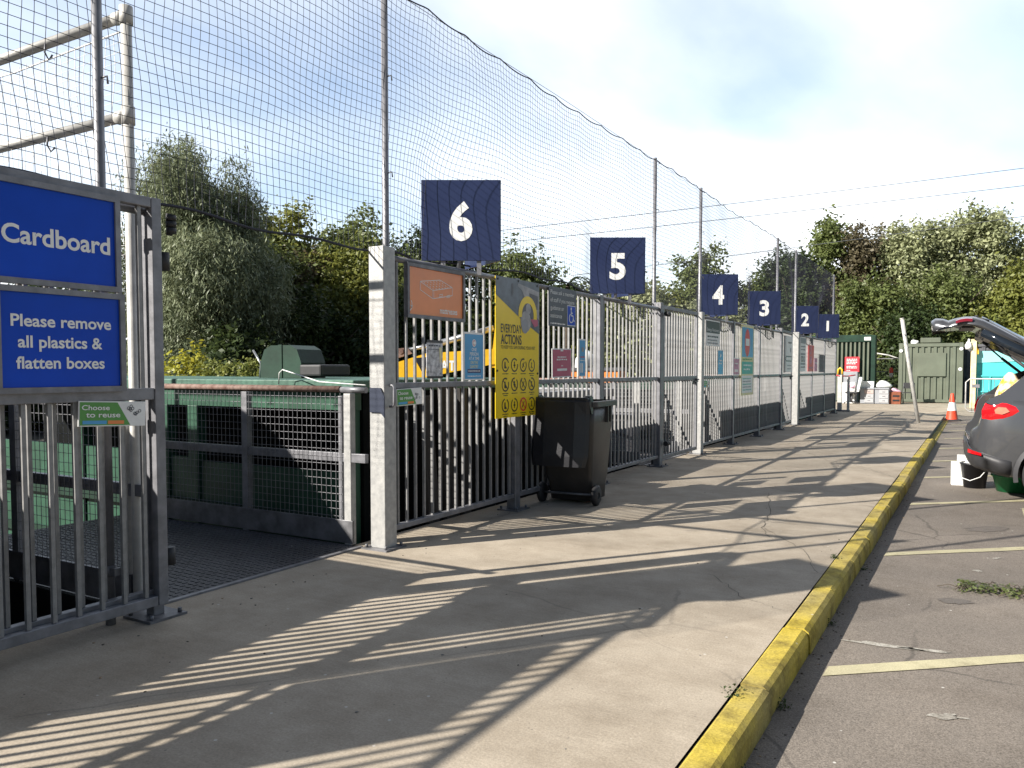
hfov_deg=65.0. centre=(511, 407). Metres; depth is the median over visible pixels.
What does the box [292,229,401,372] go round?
broadleaf tree
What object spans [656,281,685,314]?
broadleaf tree
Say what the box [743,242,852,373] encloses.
broadleaf tree
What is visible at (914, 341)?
white bag
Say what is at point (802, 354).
grey notice
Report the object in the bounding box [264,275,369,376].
broadleaf tree
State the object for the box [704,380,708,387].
reuse tag
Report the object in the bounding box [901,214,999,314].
broadleaf tree
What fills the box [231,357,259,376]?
weed
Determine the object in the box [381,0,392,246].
net pole
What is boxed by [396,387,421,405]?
reuse tag
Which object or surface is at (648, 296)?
broadleaf tree
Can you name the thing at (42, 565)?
barrier
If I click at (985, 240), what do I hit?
broadleaf tree
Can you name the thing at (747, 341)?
tall poster
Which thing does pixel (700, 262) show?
net pole
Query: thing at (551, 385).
barrier
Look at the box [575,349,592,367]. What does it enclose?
white sack
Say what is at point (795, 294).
net pole
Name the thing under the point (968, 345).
dish lamp
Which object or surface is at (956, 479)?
carton
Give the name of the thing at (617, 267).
number sign
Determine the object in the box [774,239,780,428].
net pole
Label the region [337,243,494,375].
broadleaf tree
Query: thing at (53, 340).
information sign
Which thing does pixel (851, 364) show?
red sign
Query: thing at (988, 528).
oil stain
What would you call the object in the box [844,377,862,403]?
office chair
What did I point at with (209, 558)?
loading platform
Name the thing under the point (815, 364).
raspberry notice
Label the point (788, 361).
arrow notice
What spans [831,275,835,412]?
net pole
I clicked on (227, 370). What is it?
weed
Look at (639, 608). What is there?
grit
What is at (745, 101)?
sky
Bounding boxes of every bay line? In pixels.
[822,654,1023,675]
[884,547,1023,555]
[910,500,1023,504]
[924,475,990,477]
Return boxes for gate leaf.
[0,166,175,650]
[662,305,698,458]
[782,330,792,424]
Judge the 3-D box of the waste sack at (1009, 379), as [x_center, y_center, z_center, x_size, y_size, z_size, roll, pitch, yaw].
[5.992,-0.129,9.646,0.351,0.588,0.523,2,3,30]
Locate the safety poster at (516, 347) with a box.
[495,275,538,418]
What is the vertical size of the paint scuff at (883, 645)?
0.001 m
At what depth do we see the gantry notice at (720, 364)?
14.16 m
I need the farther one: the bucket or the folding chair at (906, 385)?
the folding chair at (906, 385)
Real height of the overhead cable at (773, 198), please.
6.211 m
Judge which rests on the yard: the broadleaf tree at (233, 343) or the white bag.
the broadleaf tree at (233, 343)
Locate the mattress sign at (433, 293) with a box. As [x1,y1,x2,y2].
[404,262,464,321]
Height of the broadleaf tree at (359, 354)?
8.417 m
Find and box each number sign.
[421,180,500,274]
[590,237,645,304]
[701,274,737,321]
[748,291,780,330]
[791,306,818,337]
[816,314,838,341]
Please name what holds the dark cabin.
on the concrete apron
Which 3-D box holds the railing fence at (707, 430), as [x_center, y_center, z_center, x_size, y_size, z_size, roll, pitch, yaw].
[4.644,-0.530,15.962,0.260,2.360,6.420,2,3,30]
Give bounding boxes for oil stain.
[938,598,973,603]
[966,526,1008,531]
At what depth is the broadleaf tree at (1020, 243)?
47.22 m
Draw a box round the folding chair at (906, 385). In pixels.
[902,383,914,403]
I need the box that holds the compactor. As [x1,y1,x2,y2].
[0,376,495,544]
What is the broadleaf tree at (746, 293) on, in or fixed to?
on the yard
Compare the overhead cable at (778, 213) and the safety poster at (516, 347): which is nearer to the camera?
the safety poster at (516, 347)
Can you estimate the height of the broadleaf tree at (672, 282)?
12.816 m
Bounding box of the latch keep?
[370,384,394,417]
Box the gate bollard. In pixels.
[836,367,855,411]
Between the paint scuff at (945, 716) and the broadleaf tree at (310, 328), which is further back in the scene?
the broadleaf tree at (310, 328)
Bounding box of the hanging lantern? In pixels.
[889,367,892,376]
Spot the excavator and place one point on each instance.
(419, 363)
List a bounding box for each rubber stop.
[166,213,176,235]
[663,441,670,445]
[664,311,670,316]
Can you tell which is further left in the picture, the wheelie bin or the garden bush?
the garden bush
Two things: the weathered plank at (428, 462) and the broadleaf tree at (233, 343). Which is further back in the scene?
the broadleaf tree at (233, 343)
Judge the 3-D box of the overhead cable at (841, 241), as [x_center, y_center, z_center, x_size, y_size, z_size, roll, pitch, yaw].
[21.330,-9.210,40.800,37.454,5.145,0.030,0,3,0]
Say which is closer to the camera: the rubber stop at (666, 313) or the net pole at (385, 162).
the net pole at (385, 162)
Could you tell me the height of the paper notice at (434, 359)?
0.322 m
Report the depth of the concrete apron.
30.18 m
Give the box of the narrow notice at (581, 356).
[578,339,585,376]
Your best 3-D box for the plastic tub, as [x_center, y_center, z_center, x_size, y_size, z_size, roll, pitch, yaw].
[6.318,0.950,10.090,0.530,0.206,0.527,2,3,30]
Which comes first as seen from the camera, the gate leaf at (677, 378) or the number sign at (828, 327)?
the gate leaf at (677, 378)
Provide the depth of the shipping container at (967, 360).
36.50 m
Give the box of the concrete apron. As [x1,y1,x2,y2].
[836,399,974,415]
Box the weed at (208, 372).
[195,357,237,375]
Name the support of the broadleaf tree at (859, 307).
on the far ground
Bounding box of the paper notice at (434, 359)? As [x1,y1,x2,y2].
[426,340,442,378]
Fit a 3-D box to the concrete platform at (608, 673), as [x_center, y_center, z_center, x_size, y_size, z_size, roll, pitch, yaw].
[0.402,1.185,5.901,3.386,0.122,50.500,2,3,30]
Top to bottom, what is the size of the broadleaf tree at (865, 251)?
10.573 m
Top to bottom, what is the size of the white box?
0.260 m
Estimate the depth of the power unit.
8.50 m
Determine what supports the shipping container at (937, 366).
on the concrete apron
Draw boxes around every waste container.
[496,387,616,504]
[540,380,753,452]
[641,376,815,422]
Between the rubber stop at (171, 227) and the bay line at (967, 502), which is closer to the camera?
the rubber stop at (171, 227)
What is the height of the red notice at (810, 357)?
0.710 m
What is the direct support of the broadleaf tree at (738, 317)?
on the yard
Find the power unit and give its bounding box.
[252,345,349,377]
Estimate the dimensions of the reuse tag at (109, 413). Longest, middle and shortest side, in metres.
0.375 x 0.130 x 0.010 m
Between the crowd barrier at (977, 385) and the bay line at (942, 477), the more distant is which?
the crowd barrier at (977, 385)
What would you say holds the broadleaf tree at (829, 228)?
on the far ground
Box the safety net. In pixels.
[0,0,834,340]
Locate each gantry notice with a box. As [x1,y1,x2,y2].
[463,332,483,379]
[717,350,722,374]
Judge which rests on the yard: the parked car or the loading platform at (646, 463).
the loading platform at (646, 463)
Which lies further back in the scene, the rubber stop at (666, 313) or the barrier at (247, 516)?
the rubber stop at (666, 313)
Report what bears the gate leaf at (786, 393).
attached to the railing fence at (707, 430)
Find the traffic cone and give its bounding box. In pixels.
[944,393,960,420]
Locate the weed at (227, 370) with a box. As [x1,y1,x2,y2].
[212,356,243,375]
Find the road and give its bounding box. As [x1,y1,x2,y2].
[743,416,1023,767]
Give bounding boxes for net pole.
[90,0,120,625]
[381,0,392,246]
[650,157,659,464]
[698,187,704,311]
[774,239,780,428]
[794,250,798,331]
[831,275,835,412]
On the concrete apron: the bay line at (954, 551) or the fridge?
the fridge
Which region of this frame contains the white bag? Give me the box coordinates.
[911,340,918,343]
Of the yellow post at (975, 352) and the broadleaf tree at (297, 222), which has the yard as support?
the broadleaf tree at (297, 222)
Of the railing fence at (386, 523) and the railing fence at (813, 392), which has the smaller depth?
the railing fence at (386, 523)
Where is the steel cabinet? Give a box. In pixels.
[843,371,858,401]
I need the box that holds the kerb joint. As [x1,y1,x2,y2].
[678,416,944,767]
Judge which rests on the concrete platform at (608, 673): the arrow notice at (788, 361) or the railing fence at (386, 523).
the railing fence at (386, 523)
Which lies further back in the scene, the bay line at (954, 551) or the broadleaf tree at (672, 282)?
the broadleaf tree at (672, 282)
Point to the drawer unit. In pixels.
(895, 397)
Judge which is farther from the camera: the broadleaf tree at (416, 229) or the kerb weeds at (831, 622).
the broadleaf tree at (416, 229)
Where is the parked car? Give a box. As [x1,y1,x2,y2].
[930,315,1023,485]
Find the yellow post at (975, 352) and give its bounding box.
[970,339,978,407]
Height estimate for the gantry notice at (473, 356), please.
0.430 m
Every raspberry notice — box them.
[552,348,570,377]
[733,358,738,375]
[814,358,816,370]
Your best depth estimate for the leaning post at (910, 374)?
21.79 m
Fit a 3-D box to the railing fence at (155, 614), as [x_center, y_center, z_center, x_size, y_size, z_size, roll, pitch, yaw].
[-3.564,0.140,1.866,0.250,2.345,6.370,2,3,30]
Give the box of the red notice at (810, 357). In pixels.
[808,345,813,371]
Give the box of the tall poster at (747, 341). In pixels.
[740,324,753,395]
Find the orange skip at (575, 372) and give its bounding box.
[571,368,627,382]
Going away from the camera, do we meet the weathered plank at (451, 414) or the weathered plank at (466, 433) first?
the weathered plank at (451, 414)
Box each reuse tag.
[78,401,145,426]
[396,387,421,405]
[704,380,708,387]
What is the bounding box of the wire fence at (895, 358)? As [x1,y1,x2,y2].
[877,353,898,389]
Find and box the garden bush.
[164,338,229,375]
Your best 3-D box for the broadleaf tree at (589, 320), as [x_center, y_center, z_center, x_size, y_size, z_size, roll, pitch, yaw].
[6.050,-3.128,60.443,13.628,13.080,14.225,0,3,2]
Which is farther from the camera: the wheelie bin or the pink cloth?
the pink cloth
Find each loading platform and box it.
[1,515,362,624]
[612,451,687,471]
[750,424,787,433]
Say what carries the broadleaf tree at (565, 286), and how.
on the far ground
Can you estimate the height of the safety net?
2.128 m
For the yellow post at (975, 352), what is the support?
on the far ground
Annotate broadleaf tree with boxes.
[5,283,127,433]
[172,313,290,375]
[180,224,342,364]
[238,194,319,257]
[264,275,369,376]
[274,244,347,376]
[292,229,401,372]
[306,198,406,284]
[321,280,494,377]
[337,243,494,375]
[375,217,494,376]
[458,232,571,377]
[533,274,595,348]
[539,281,631,377]
[556,284,628,336]
[592,269,713,376]
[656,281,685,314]
[667,235,733,317]
[667,280,738,313]
[678,292,763,374]
[725,260,786,371]
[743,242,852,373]
[785,204,858,325]
[807,256,924,387]
[816,218,914,333]
[868,213,938,300]
[870,289,952,388]
[900,254,1004,343]
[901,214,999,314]
[937,196,1023,299]
[954,251,1023,343]
[984,216,1023,286]
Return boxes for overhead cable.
[403,168,1022,241]
[502,185,1023,242]
[563,216,1023,276]
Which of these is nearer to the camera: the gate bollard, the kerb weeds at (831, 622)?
the kerb weeds at (831, 622)
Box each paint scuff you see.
[842,639,923,650]
[897,647,951,652]
[926,713,957,719]
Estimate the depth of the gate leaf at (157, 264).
4.27 m
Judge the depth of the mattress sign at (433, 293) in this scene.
6.69 m
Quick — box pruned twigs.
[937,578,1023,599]
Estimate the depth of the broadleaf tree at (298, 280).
33.67 m
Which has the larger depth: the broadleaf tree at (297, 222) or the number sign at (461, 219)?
the broadleaf tree at (297, 222)
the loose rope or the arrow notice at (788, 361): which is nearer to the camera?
the loose rope
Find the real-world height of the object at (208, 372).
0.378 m
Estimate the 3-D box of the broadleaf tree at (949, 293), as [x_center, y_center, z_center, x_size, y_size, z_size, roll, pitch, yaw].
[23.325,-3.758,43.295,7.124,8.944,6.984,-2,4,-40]
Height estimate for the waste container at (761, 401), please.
3.460 m
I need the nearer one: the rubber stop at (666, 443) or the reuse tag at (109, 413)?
the reuse tag at (109, 413)
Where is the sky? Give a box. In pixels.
[0,0,1023,339]
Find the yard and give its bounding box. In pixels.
[5,427,896,767]
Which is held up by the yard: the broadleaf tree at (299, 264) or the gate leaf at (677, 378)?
the broadleaf tree at (299, 264)
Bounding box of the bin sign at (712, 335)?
[705,319,719,346]
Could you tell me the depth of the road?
4.36 m
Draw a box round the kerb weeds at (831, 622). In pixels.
[720,553,867,767]
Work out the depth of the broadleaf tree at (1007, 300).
41.88 m
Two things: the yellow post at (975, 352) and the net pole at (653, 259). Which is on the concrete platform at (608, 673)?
the net pole at (653, 259)
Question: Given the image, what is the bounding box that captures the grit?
[23,442,928,764]
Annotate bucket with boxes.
[960,461,987,488]
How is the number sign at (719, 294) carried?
attached to the railing fence at (707, 430)
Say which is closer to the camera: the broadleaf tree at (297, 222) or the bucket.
the bucket
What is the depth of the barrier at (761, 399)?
18.83 m
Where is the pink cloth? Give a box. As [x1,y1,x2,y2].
[890,388,901,391]
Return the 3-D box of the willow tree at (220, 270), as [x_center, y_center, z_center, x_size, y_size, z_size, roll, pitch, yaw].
[-11.385,-2.632,28.240,8.489,14.517,8.364,2,3,30]
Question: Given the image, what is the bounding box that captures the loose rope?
[278,369,365,385]
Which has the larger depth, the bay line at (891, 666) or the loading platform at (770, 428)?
the loading platform at (770, 428)
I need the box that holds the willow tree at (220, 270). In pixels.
[80,127,310,375]
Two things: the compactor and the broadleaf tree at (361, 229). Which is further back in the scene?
the broadleaf tree at (361, 229)
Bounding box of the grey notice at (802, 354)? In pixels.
[800,337,805,371]
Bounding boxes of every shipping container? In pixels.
[898,338,964,402]
[963,344,995,399]
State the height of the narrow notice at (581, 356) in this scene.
0.430 m
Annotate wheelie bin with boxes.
[531,395,616,505]
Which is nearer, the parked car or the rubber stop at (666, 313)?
the parked car
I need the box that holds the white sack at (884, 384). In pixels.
[876,380,891,387]
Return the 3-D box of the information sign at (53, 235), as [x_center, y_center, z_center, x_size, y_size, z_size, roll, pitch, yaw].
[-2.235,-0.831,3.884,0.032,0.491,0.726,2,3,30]
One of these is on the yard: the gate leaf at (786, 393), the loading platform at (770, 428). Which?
the loading platform at (770, 428)
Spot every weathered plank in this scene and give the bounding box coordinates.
[419,396,439,523]
[437,387,459,519]
[457,388,470,514]
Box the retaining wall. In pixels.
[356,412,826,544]
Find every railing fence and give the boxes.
[0,203,187,634]
[361,245,667,552]
[688,312,784,454]
[789,332,837,424]
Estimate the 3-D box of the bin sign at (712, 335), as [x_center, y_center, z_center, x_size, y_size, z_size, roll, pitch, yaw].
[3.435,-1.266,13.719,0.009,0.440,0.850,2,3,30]
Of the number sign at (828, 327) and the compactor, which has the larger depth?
the number sign at (828, 327)
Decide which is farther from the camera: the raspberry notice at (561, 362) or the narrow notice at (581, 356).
the narrow notice at (581, 356)
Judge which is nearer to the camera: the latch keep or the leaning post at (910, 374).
the latch keep
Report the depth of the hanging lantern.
36.03 m
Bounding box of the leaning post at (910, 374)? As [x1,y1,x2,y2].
[900,318,919,422]
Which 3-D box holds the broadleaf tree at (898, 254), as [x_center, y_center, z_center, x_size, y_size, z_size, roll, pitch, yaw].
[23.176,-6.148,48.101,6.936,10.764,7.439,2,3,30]
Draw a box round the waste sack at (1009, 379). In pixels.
[995,372,1018,395]
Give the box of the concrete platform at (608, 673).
[0,409,945,767]
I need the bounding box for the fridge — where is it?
[842,382,856,403]
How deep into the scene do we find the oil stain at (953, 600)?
5.32 m
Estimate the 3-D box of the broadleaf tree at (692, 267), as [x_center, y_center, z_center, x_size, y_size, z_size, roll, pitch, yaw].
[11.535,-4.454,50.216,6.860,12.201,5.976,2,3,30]
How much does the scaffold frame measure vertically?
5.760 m
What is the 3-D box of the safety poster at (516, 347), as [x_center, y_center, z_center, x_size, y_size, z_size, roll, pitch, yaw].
[0.061,-0.583,7.927,0.012,1.350,0.860,2,3,30]
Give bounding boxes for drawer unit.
[889,392,901,403]
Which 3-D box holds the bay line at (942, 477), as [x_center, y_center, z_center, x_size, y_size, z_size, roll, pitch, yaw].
[8.255,0.973,11.779,5.000,0.001,0.115,0,3,-9]
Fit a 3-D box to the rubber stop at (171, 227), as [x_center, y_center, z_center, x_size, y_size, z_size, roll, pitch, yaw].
[-1.908,-1.024,4.495,0.054,0.120,0.054,2,3,30]
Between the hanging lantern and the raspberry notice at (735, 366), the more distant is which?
the hanging lantern
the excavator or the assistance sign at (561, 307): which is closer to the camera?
the assistance sign at (561, 307)
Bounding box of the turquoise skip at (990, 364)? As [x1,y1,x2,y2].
[975,351,1023,401]
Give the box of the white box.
[861,381,874,387]
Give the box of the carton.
[950,454,966,485]
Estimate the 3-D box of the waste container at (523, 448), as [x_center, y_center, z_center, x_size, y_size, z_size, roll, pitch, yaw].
[-1.617,1.425,11.950,5.775,3.430,2.650,2,3,30]
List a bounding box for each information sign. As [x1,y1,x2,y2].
[0,174,121,292]
[0,284,126,393]
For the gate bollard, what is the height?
1.489 m
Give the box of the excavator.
[399,325,631,450]
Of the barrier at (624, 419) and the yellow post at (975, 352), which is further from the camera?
the yellow post at (975, 352)
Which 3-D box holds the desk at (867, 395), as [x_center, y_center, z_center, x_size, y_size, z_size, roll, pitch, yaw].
[14.688,-0.498,33.144,0.540,0.640,0.650,2,3,30]
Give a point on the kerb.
(732, 735)
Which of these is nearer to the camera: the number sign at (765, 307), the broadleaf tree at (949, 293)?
the number sign at (765, 307)
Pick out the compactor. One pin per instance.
(217, 399)
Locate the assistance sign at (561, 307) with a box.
[548,286,575,327]
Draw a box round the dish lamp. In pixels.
[965,339,972,351]
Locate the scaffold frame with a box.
[0,4,142,592]
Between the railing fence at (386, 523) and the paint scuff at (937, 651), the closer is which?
the paint scuff at (937, 651)
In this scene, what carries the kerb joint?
on the kerb
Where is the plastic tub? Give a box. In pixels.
[991,473,1023,493]
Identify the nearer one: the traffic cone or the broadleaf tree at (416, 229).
the traffic cone
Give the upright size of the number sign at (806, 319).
0.855 m
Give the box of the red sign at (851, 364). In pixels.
[845,357,858,371]
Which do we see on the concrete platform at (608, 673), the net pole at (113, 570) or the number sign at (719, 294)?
the net pole at (113, 570)
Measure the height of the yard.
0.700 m
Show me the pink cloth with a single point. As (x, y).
(894, 390)
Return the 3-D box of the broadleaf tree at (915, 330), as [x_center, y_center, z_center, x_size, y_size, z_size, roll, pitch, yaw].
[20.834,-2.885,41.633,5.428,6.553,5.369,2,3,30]
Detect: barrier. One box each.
[1,400,140,597]
[164,384,367,544]
[539,378,648,464]
[550,377,687,451]
[680,375,766,428]
[965,378,1002,411]
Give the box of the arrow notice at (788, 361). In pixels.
[784,336,792,371]
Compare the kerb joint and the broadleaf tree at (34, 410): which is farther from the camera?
the broadleaf tree at (34, 410)
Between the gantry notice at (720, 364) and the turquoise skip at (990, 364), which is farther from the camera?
the turquoise skip at (990, 364)
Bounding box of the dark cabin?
[809,335,876,400]
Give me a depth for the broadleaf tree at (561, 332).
35.49 m
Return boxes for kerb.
[679,420,947,767]

